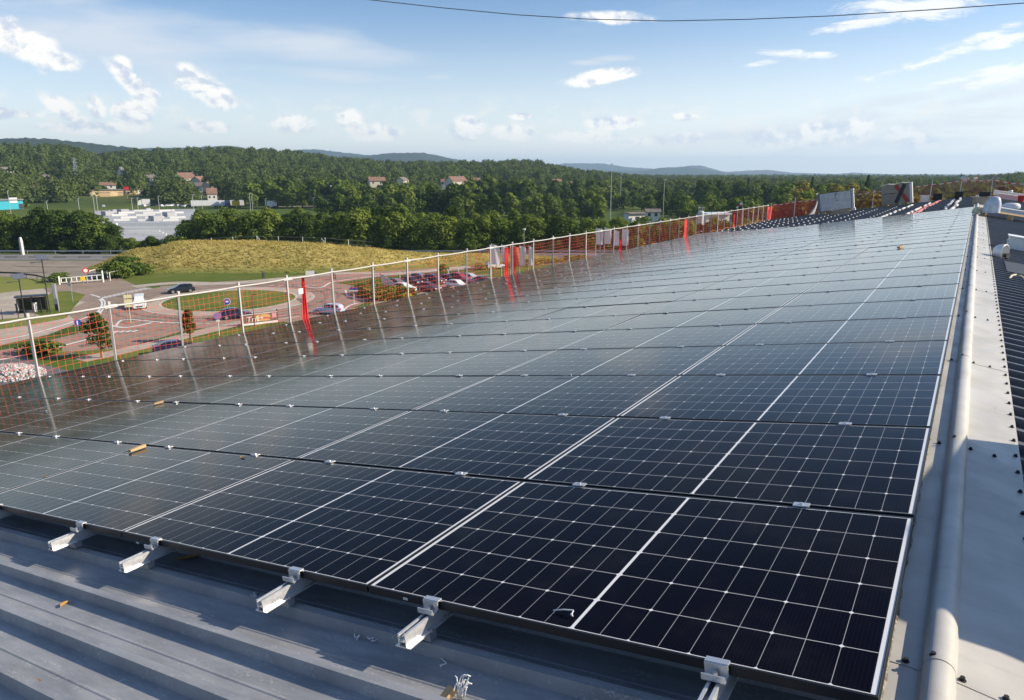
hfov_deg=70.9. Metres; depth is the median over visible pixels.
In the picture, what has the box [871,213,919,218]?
solar panel
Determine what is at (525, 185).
leafy tree
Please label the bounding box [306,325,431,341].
solar panel
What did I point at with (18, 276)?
street lamp
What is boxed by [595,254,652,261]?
solar panel
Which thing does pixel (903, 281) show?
solar panel
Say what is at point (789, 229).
solar panel
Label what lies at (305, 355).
mounting rail
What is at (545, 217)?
leafy tree
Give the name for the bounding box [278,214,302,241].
leafy tree
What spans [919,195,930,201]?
carton box
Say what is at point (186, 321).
young tree
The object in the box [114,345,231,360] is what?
solar panel
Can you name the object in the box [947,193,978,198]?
leafy tree
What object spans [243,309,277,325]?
advert banner
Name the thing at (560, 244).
leafy tree
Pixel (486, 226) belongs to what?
leafy tree
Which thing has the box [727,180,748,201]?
leafy tree
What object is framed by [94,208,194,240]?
warehouse
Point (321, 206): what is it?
leafy tree
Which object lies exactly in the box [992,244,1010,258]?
roof vent
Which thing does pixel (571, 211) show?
leafy tree
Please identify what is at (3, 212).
leafy tree
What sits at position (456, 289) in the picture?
solar panel
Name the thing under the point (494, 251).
flag
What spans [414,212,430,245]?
leafy tree
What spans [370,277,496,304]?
car park
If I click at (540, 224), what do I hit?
leafy tree
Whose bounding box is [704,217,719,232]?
leafy tree
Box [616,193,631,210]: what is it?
leafy tree
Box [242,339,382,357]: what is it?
solar panel
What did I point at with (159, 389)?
solar panel
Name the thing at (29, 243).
leafy tree
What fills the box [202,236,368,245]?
wire fence
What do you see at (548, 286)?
solar panel
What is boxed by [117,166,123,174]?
village house
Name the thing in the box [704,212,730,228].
pale shed
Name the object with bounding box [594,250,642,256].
solar panel
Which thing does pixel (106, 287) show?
approach road
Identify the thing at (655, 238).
leafy tree
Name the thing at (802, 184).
leafy tree
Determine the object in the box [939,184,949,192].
leafy tree
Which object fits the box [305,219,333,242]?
leafy tree
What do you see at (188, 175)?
village house
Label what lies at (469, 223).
leafy tree
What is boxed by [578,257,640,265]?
solar panel
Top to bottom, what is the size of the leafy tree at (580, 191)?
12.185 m
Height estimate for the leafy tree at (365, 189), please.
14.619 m
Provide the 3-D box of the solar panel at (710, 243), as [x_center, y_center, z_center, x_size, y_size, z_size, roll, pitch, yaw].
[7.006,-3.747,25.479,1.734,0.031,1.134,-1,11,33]
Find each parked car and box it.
[152,339,191,351]
[389,278,403,282]
[393,282,416,290]
[400,276,422,284]
[410,273,429,281]
[417,281,441,291]
[424,273,446,284]
[439,273,457,280]
[446,279,465,287]
[449,272,470,279]
[460,279,476,283]
[464,272,475,277]
[471,276,489,281]
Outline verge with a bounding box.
[0,277,57,292]
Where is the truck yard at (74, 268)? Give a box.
[0,261,100,282]
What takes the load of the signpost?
on the lawn at (67, 303)
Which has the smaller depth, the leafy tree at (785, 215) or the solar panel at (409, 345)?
the solar panel at (409, 345)
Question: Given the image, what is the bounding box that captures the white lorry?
[138,199,150,204]
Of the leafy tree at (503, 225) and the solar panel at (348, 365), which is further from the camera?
the leafy tree at (503, 225)
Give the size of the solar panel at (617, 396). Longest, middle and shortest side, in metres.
1.734 x 1.134 x 0.034 m
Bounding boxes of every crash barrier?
[0,250,621,253]
[0,272,50,279]
[500,253,607,255]
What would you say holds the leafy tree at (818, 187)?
on the ground at (141, 278)
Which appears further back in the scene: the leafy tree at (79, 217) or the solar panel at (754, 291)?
the leafy tree at (79, 217)
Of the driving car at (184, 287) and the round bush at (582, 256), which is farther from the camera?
the round bush at (582, 256)
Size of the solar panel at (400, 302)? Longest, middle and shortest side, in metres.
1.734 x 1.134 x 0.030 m
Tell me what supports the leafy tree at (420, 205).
on the ground at (141, 278)
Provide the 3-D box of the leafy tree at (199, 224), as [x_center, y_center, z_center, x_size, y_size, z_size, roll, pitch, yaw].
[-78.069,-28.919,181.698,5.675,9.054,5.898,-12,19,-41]
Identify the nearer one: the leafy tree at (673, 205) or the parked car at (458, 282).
the parked car at (458, 282)
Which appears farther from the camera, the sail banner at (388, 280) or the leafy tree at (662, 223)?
the leafy tree at (662, 223)
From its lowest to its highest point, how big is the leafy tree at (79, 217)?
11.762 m
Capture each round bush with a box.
[13,340,53,356]
[38,341,65,353]
[41,272,73,282]
[95,261,135,277]
[96,256,145,273]
[130,262,154,273]
[350,283,368,291]
[357,285,374,297]
[366,284,383,294]
[366,288,393,300]
[367,281,381,287]
[380,286,402,298]
[394,287,419,296]
[396,285,416,292]
[397,292,412,298]
[439,264,448,272]
[469,262,488,269]
[525,258,543,264]
[538,257,558,263]
[550,258,566,262]
[562,255,578,260]
[575,255,590,259]
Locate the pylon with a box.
[72,158,76,173]
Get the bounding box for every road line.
[0,338,90,359]
[3,299,103,339]
[90,294,105,313]
[113,322,150,327]
[115,319,178,325]
[305,268,464,287]
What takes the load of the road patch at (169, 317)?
on the roundabout
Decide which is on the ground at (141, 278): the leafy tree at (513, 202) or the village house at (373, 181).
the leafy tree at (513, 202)
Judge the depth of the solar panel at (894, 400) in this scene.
4.50 m
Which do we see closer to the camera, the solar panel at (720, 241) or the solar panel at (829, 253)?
the solar panel at (829, 253)
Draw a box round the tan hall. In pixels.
[88,189,140,196]
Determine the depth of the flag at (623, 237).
177.23 m
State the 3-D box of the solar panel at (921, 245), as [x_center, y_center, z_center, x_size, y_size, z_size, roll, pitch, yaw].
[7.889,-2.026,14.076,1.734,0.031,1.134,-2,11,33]
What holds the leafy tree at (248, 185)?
on the ground at (141, 278)
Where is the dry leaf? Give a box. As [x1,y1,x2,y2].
[172,554,198,559]
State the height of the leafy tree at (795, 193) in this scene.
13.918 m
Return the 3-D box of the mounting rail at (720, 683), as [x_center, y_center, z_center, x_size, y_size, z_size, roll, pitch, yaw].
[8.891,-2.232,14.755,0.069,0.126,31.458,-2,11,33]
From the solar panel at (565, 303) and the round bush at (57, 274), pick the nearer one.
the solar panel at (565, 303)
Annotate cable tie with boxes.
[553,609,573,616]
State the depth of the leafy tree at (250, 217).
178.65 m
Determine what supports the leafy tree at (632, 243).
on the ground at (141, 278)
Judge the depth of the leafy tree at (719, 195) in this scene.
390.79 m
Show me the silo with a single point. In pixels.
(700, 220)
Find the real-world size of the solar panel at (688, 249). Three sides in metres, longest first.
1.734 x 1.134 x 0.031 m
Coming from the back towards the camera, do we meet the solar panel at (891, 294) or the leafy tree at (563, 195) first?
the leafy tree at (563, 195)
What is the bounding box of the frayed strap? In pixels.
[454,674,471,699]
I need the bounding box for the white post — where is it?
[19,237,24,254]
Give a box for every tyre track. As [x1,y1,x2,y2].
[111,284,339,320]
[123,285,327,318]
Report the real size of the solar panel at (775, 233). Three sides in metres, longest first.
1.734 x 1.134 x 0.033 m
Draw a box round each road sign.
[74,320,80,333]
[82,268,88,282]
[214,312,220,334]
[223,298,230,307]
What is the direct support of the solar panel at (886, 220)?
on the mounting rail at (149, 555)
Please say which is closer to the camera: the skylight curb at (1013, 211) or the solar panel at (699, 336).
the solar panel at (699, 336)
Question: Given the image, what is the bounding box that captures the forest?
[0,142,1023,206]
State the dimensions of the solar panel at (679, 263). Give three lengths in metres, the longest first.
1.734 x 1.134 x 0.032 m
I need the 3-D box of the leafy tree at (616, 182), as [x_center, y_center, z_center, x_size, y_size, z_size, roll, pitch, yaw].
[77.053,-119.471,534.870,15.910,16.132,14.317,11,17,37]
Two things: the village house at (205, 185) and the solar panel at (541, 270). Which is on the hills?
the village house at (205, 185)
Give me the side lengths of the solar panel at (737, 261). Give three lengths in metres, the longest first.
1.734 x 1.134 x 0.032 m
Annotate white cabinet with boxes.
[32,302,37,311]
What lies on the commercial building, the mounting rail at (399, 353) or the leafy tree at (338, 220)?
the mounting rail at (399, 353)
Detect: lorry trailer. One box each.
[191,200,218,207]
[219,200,224,207]
[224,200,231,207]
[232,200,240,207]
[267,201,277,207]
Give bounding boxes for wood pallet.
[979,210,1023,220]
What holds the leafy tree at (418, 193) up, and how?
on the ground at (141, 278)
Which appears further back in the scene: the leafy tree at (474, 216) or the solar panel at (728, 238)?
the leafy tree at (474, 216)
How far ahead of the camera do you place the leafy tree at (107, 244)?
178.66 m
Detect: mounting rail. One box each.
[0,223,829,518]
[15,230,766,433]
[48,220,857,550]
[52,228,784,436]
[55,231,740,398]
[85,241,709,399]
[113,227,804,442]
[119,223,866,572]
[256,216,905,612]
[396,217,922,649]
[698,210,960,699]
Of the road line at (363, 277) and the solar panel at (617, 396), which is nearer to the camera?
the solar panel at (617, 396)
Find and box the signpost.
[67,279,72,300]
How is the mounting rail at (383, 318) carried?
on the commercial building
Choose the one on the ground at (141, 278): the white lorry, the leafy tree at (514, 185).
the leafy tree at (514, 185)
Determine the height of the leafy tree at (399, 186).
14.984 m
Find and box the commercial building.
[0,195,1023,699]
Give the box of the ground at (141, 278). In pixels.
[0,205,696,349]
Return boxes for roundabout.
[70,280,369,328]
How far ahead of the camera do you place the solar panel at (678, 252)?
22.63 m
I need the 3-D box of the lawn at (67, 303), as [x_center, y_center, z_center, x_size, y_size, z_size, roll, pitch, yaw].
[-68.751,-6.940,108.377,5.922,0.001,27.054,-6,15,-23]
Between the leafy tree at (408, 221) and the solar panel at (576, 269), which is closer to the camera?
the solar panel at (576, 269)
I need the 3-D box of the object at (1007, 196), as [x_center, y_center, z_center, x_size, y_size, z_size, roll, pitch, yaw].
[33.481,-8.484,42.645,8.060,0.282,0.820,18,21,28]
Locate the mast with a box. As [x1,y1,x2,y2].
[610,164,612,219]
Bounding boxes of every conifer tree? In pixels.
[810,177,813,189]
[863,175,872,191]
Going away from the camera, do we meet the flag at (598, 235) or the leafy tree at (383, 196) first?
the flag at (598, 235)
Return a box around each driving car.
[167,283,194,293]
[219,307,252,319]
[313,303,344,313]
[485,262,504,268]
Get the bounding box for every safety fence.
[0,205,772,380]
[770,179,1023,218]
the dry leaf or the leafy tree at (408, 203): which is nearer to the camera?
the dry leaf
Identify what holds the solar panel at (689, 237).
on the rail
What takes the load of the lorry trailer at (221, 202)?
on the ground at (141, 278)
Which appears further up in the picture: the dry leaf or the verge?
the verge
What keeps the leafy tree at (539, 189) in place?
on the ground at (141, 278)
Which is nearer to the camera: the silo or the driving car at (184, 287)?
the driving car at (184, 287)
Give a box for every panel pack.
[808,188,855,214]
[881,182,912,205]
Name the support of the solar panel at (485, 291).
on the mounting rail at (383, 318)
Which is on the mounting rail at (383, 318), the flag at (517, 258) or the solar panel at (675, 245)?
the solar panel at (675, 245)
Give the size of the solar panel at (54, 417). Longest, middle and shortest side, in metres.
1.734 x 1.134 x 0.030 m
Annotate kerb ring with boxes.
[159,290,297,311]
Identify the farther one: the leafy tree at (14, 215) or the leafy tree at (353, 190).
the leafy tree at (353, 190)
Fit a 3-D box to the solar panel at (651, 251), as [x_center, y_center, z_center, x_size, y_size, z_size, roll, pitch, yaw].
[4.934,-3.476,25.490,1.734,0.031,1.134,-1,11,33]
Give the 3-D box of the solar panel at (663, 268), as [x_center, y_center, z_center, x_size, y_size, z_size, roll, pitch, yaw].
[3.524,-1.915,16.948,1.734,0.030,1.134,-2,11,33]
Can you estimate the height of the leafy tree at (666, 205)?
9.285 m
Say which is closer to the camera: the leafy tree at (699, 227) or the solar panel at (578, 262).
the solar panel at (578, 262)
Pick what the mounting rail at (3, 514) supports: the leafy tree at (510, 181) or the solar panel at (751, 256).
the solar panel at (751, 256)
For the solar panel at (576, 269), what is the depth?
20.74 m
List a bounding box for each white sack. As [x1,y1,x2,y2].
[972,206,982,212]
[982,196,1001,212]
[1001,203,1020,208]
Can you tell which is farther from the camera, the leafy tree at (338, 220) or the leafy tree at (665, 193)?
the leafy tree at (665, 193)
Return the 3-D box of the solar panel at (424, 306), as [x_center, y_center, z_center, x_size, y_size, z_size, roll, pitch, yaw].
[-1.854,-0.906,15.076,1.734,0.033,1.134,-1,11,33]
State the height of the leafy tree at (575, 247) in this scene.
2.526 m
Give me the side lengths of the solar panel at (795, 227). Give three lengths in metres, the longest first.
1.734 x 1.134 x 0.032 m
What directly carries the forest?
on the ground at (141, 278)
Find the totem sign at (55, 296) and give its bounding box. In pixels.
[51,283,59,310]
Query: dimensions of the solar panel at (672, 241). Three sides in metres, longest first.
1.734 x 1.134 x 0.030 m
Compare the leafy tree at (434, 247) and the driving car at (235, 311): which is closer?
the driving car at (235, 311)
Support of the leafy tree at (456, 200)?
on the ground at (141, 278)
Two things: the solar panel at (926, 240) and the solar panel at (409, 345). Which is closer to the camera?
the solar panel at (409, 345)
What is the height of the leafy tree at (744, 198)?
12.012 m
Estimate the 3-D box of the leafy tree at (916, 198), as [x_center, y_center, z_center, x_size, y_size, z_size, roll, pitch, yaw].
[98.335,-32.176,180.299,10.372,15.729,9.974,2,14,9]
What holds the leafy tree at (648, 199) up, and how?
on the ground at (141, 278)
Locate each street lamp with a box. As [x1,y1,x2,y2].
[7,273,25,317]
[30,254,50,312]
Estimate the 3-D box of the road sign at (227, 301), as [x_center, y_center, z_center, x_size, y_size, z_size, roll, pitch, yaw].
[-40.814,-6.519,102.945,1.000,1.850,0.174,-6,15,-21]
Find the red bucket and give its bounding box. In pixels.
[1018,195,1023,201]
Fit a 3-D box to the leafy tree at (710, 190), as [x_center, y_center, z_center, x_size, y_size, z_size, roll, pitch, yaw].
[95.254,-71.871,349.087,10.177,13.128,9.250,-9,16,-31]
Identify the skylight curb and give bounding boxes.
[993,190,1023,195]
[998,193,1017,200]
[1000,207,1023,214]
[1007,234,1023,250]
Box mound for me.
[88,240,556,272]
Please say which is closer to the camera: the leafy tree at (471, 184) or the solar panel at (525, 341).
the solar panel at (525, 341)
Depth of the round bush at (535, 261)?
154.28 m
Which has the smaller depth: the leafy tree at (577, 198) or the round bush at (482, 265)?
the round bush at (482, 265)
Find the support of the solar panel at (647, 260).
on the mounting rail at (366, 328)
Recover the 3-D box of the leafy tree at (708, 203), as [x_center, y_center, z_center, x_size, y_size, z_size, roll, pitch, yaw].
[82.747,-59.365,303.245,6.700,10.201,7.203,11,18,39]
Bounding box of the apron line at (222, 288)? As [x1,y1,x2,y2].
[140,287,314,315]
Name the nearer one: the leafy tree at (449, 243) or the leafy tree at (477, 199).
the leafy tree at (449, 243)
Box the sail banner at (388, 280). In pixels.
[379,272,394,287]
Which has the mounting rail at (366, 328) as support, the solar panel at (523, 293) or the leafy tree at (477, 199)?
the solar panel at (523, 293)
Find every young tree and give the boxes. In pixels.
[78,312,112,357]
[182,309,195,340]
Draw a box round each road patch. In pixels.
[47,352,74,357]
[159,316,179,318]
[278,314,300,317]
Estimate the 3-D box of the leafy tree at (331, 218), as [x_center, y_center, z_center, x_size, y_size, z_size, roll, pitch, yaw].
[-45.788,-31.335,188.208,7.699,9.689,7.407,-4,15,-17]
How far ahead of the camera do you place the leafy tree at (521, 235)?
179.07 m
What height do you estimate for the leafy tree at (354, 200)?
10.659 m
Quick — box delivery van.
[133,293,146,308]
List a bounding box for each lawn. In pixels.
[0,315,65,328]
[23,323,266,369]
[35,291,84,317]
[161,290,294,310]
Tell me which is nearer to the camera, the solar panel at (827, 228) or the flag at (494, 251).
the solar panel at (827, 228)
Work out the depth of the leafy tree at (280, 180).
445.40 m
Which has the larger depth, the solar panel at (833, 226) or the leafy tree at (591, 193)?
the leafy tree at (591, 193)
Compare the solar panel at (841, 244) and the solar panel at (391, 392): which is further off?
the solar panel at (841, 244)
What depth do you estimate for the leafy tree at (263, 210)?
186.43 m
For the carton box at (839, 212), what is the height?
0.273 m
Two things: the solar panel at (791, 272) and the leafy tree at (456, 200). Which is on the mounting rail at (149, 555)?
the solar panel at (791, 272)
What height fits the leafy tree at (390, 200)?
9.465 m
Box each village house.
[99,181,115,188]
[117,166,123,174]
[144,173,157,185]
[176,171,200,182]
[190,175,203,181]
[193,181,203,191]
[202,180,211,191]
[206,186,217,199]
[367,175,385,187]
[395,176,408,184]
[440,177,445,189]
[444,175,467,189]
[644,206,661,222]
[958,174,965,179]
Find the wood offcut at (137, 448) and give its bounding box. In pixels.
[128,444,145,451]
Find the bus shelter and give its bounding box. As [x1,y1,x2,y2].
[13,294,47,314]
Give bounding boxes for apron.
[143,288,312,314]
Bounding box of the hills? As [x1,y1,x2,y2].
[0,137,1004,211]
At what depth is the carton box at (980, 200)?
31.65 m
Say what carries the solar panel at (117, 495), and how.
attached to the mounting rail at (76, 536)
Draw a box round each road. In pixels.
[0,327,184,359]
[0,358,68,384]
[43,278,147,301]
[264,206,315,206]
[292,257,587,282]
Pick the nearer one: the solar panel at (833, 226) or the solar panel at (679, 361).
the solar panel at (679, 361)
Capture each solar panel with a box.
[0,377,92,396]
[0,397,72,417]
[0,399,154,435]
[0,432,35,445]
[0,435,138,492]
[0,446,293,536]
[11,377,160,399]
[41,360,166,376]
[41,403,263,445]
[76,376,248,401]
[98,358,236,376]
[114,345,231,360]
[122,460,522,592]
[147,406,410,459]
[163,376,355,405]
[167,356,321,376]
[172,342,301,359]
[179,333,283,346]
[229,322,330,335]
[236,329,354,344]
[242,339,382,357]
[253,353,425,375]
[268,376,492,409]
[280,313,370,324]
[288,318,397,332]
[297,410,616,480]
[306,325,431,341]
[322,304,408,315]
[325,335,481,355]
[336,308,436,321]
[358,314,471,328]
[359,297,439,307]
[359,350,554,375]
[368,481,913,699]
[375,300,469,312]
[385,320,526,338]
[391,291,464,300]
[401,303,511,317]
[414,292,500,303]
[414,375,678,417]
[419,285,491,294]
[429,330,602,352]
[436,308,564,324]
[442,294,543,307]
[443,286,525,296]
[446,279,517,288]
[470,274,538,283]
[473,287,568,299]
[474,280,548,289]
[480,297,597,312]
[485,314,641,334]
[492,270,555,278]
[496,346,721,375]
[500,274,572,283]
[505,280,593,291]
[515,288,625,302]
[516,266,573,273]
[522,269,592,278]
[526,417,930,519]
[531,302,669,319]
[533,274,615,284]
[534,262,590,269]
[543,265,609,273]
[547,281,646,293]
[552,259,603,265]
[557,269,633,278]
[557,324,754,349]
[561,261,625,269]
[566,255,621,262]
[567,290,698,307]
[572,274,667,286]
[577,264,650,273]
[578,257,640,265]
[580,253,629,259]
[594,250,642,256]
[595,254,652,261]
[597,260,665,268]
[598,268,686,279]
[601,281,719,296]
[606,307,779,329]
[608,247,655,253]
[613,251,664,257]
[613,256,679,264]
[619,263,701,273]
[619,375,940,430]
[622,245,664,250]
[626,248,676,254]
[628,274,736,287]
[629,252,694,260]
[631,243,673,248]
[637,258,716,268]
[639,245,688,251]
[640,241,681,246]
[644,293,800,313]
[645,249,704,256]
[647,243,697,249]
[653,267,753,279]
[654,239,690,243]
[655,253,732,263]
[657,246,715,253]
[662,240,708,246]
[663,237,699,241]
[669,238,716,244]
[669,243,726,250]
[672,235,707,239]
[672,261,767,273]
[673,250,741,258]
[675,282,817,300]
[681,240,737,247]
[681,340,947,377]
[682,236,724,241]
[686,231,725,236]
[687,246,753,254]
[690,256,779,267]
[691,234,732,239]
[694,238,743,244]
[698,243,762,251]
[700,232,740,237]
[701,235,754,242]
[701,273,830,289]
[708,231,744,235]
[708,251,791,261]
[709,240,772,248]
[713,229,754,234]
[713,233,762,239]
[721,231,769,237]
[721,247,801,257]
[723,237,781,244]
[723,265,842,280]
[724,316,952,345]
[729,230,772,235]
[730,235,787,242]
[736,243,810,252]
[737,228,780,233]
[741,232,796,239]
[742,259,851,272]
[745,226,788,231]
[748,230,802,237]
[748,240,817,248]
[756,253,860,266]
[757,237,824,245]
[757,298,955,323]
[759,228,809,234]
[766,227,811,232]
[766,234,832,242]
[771,248,867,260]
[773,225,817,230]
[775,231,839,239]
[781,223,824,228]
[782,284,958,306]
[785,229,844,236]
[785,243,874,254]
[791,227,849,234]
[794,239,880,250]
[800,225,853,231]
[803,272,960,292]
[804,236,885,246]
[807,223,858,229]
[812,221,863,227]
[814,233,889,242]
[818,220,865,225]
[819,263,962,281]
[821,230,894,239]
[825,218,870,223]
[828,227,898,236]
[832,256,963,272]
[835,225,901,233]
[842,223,904,230]
[844,249,965,264]
[847,221,907,228]
[852,219,910,226]
[855,244,966,257]
[856,217,913,224]
[861,215,916,222]
[862,239,967,252]
[866,214,917,220]
[869,235,967,247]
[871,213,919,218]
[877,231,968,242]
[883,228,969,238]
[887,225,969,235]
[893,222,970,231]
[896,220,970,229]
[901,218,971,226]
[904,216,971,224]
[908,214,971,221]
[911,212,972,219]
[912,211,971,218]
[915,209,972,216]
[918,208,972,214]
[920,207,973,213]
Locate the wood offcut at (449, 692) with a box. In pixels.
[440,685,456,698]
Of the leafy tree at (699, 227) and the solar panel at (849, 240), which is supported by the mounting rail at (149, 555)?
the solar panel at (849, 240)
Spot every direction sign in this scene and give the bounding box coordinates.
[123,293,132,321]
[305,271,314,283]
[349,287,357,303]
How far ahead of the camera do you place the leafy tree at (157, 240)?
181.46 m
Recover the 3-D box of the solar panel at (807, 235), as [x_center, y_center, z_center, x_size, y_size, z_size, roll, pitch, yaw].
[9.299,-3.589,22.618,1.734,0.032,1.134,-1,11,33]
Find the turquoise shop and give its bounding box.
[0,198,23,209]
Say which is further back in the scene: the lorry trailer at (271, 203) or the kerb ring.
the lorry trailer at (271, 203)
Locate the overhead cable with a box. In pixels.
[373,0,1023,20]
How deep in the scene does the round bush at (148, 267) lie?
139.19 m
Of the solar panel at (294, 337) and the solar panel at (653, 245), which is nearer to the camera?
the solar panel at (294, 337)
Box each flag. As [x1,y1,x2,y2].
[486,244,499,278]
[501,244,507,276]
[510,245,519,274]
[520,246,525,265]
[529,246,532,265]
[595,228,603,255]
[604,228,610,244]
[614,230,618,245]
[622,228,628,245]
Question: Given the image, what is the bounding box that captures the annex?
[622,212,644,222]
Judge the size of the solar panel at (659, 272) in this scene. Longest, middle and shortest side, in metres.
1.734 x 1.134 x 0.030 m
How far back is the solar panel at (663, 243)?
31.24 m
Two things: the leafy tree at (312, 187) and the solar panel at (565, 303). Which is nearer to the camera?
the solar panel at (565, 303)
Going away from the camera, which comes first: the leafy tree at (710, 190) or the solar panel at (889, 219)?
the solar panel at (889, 219)
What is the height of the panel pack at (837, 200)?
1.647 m
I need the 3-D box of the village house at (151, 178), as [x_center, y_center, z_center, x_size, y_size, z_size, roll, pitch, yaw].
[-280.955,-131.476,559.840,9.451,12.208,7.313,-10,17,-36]
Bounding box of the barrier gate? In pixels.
[58,271,103,284]
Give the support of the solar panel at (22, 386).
on the rail
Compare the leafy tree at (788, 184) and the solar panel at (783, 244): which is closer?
the solar panel at (783, 244)
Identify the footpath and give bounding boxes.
[73,314,300,361]
[131,266,469,287]
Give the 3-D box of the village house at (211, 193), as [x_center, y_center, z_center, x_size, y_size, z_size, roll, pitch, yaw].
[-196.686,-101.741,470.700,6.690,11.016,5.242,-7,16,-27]
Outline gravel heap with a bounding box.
[0,363,46,381]
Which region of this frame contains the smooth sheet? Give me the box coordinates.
[1004,261,1023,274]
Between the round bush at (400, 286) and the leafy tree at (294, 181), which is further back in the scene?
the leafy tree at (294, 181)
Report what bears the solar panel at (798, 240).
on the mounting rail at (3, 514)
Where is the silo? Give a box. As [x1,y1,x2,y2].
[697,207,703,231]
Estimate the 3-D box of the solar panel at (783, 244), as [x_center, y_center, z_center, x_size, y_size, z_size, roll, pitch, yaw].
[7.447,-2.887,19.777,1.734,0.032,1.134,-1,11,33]
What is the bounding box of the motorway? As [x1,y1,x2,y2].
[0,254,593,259]
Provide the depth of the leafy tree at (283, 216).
186.48 m
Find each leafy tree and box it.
[0,210,13,248]
[0,215,29,249]
[0,220,6,249]
[0,235,19,249]
[6,214,24,236]
[16,216,42,249]
[25,241,34,249]
[26,206,58,249]
[31,236,50,249]
[37,209,84,253]
[55,239,78,253]
[60,209,98,253]
[74,215,109,253]
[80,242,98,253]
[100,234,120,253]
[101,224,125,252]
[120,238,140,252]
[123,240,139,249]
[138,188,148,196]
[139,236,160,247]
[141,237,160,247]
[159,234,177,244]
[173,219,191,236]
[174,222,199,239]
[176,236,191,240]
[185,208,208,235]
[192,218,212,239]
[197,213,236,240]
[217,207,244,237]
[222,216,248,239]
[237,210,270,240]
[239,179,262,208]
[250,177,261,205]
[256,180,276,206]
[256,209,289,240]
[258,206,279,239]
[267,184,285,207]
[274,175,288,201]
[276,212,291,239]
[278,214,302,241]
[280,180,300,208]
[283,177,301,204]
[290,206,309,235]
[295,183,311,207]
[295,212,316,240]
[300,179,309,204]
[305,179,322,207]
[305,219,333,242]
[311,178,325,203]
[313,198,331,214]
[314,212,337,238]
[317,184,333,202]
[324,175,341,191]
[325,212,348,241]
[326,192,347,214]
[326,211,356,246]
[329,180,344,197]
[334,179,352,190]
[335,183,354,208]
[342,206,375,246]
[342,238,354,245]
[343,185,361,206]
[344,195,363,212]
[349,206,372,246]
[354,183,363,198]
[358,184,376,199]
[361,193,374,208]
[366,215,387,246]
[368,187,383,203]
[368,206,396,243]
[370,201,378,215]
[376,181,387,189]
[376,211,412,249]
[377,193,388,206]
[377,236,395,249]
[380,184,399,207]
[382,197,396,214]
[387,203,414,247]
[391,183,408,198]
[392,186,416,210]
[397,216,427,249]
[399,196,415,213]
[404,182,417,187]
[412,212,449,249]
[413,188,425,209]
[414,199,428,215]
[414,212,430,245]
[415,182,426,198]
[419,184,446,213]
[424,240,437,249]
[431,215,462,249]
[440,182,459,211]
[443,205,464,243]
[443,239,457,249]
[447,196,464,216]
[455,183,475,217]
[455,218,487,247]
[457,180,482,194]
[458,234,479,249]
[464,198,478,216]
[465,213,494,247]
[470,192,490,214]
[472,212,496,249]
[473,180,490,198]
[475,199,494,216]
[483,173,500,186]
[485,192,505,215]
[486,210,507,244]
[487,185,503,199]
[491,217,518,248]
[498,181,512,207]
[502,192,515,215]
[504,240,514,249]
[506,209,521,245]
[507,180,527,203]
[507,195,521,215]
[508,179,517,193]
[510,214,538,249]
[516,179,537,200]
[517,197,533,215]
[527,195,544,217]
[527,217,551,249]
[531,241,544,249]
[533,185,546,197]
[539,193,560,215]
[540,213,553,240]
[543,214,573,248]
[546,179,563,198]
[549,201,562,214]
[552,197,566,214]
[553,240,563,249]
[559,181,571,202]
[559,184,572,202]
[561,198,580,218]
[563,218,585,248]
[567,179,583,194]
[569,187,585,200]
[570,217,599,247]
[571,242,580,249]
[572,194,582,216]
[577,199,594,217]
[580,200,591,217]
[582,190,597,216]
[584,179,599,196]
[584,242,595,249]
[585,185,603,197]
[589,195,606,218]
[591,221,612,249]
[598,180,613,197]
[598,205,607,218]
[606,191,620,210]
[608,178,622,185]
[608,216,630,240]
[611,242,624,249]
[612,224,634,248]
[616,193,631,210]
[620,180,640,195]
[625,234,645,248]
[626,190,637,207]
[629,216,651,242]
[629,220,647,245]
[635,195,644,210]
[641,194,656,209]
[646,225,666,243]
[652,217,668,236]
[653,187,673,209]
[655,197,668,216]
[662,221,689,240]
[667,195,682,217]
[672,189,685,210]
[677,201,690,221]
[678,195,694,218]
[680,220,699,235]
[689,179,711,204]
[690,204,709,219]
[696,223,702,233]
[699,191,718,205]
[700,197,715,211]
[701,188,715,201]
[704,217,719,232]
[704,224,718,232]
[707,201,724,211]
[708,180,716,190]
[709,219,734,230]
[712,187,723,199]
[714,179,727,198]
[717,199,727,210]
[719,196,747,224]
[720,187,731,204]
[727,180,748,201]
[731,196,752,222]
[735,199,766,223]
[737,218,751,226]
[741,182,765,203]
[747,180,761,187]
[749,193,764,218]
[755,182,770,204]
[757,205,778,220]
[765,184,778,203]
[769,180,799,201]
[769,187,793,205]
[774,200,791,218]
[784,197,817,217]
[792,189,801,200]
[795,180,814,191]
[795,190,814,210]
[808,199,830,213]
[814,183,834,190]
[826,183,843,192]
[843,198,862,209]
[844,182,858,192]
[854,186,871,198]
[856,193,876,204]
[859,193,891,208]
[913,192,920,202]
[924,179,942,189]
[924,187,944,197]
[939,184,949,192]
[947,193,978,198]
[950,188,971,194]
[969,183,990,194]
[1005,187,1022,193]
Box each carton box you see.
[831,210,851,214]
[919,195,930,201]
[932,193,944,200]
[953,191,965,198]
[972,196,990,204]
[978,192,990,196]
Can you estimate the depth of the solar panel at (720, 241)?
26.44 m
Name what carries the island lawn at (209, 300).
on the roundabout
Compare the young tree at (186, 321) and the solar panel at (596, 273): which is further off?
the young tree at (186, 321)
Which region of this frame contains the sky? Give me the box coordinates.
[0,0,1023,173]
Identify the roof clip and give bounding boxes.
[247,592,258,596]

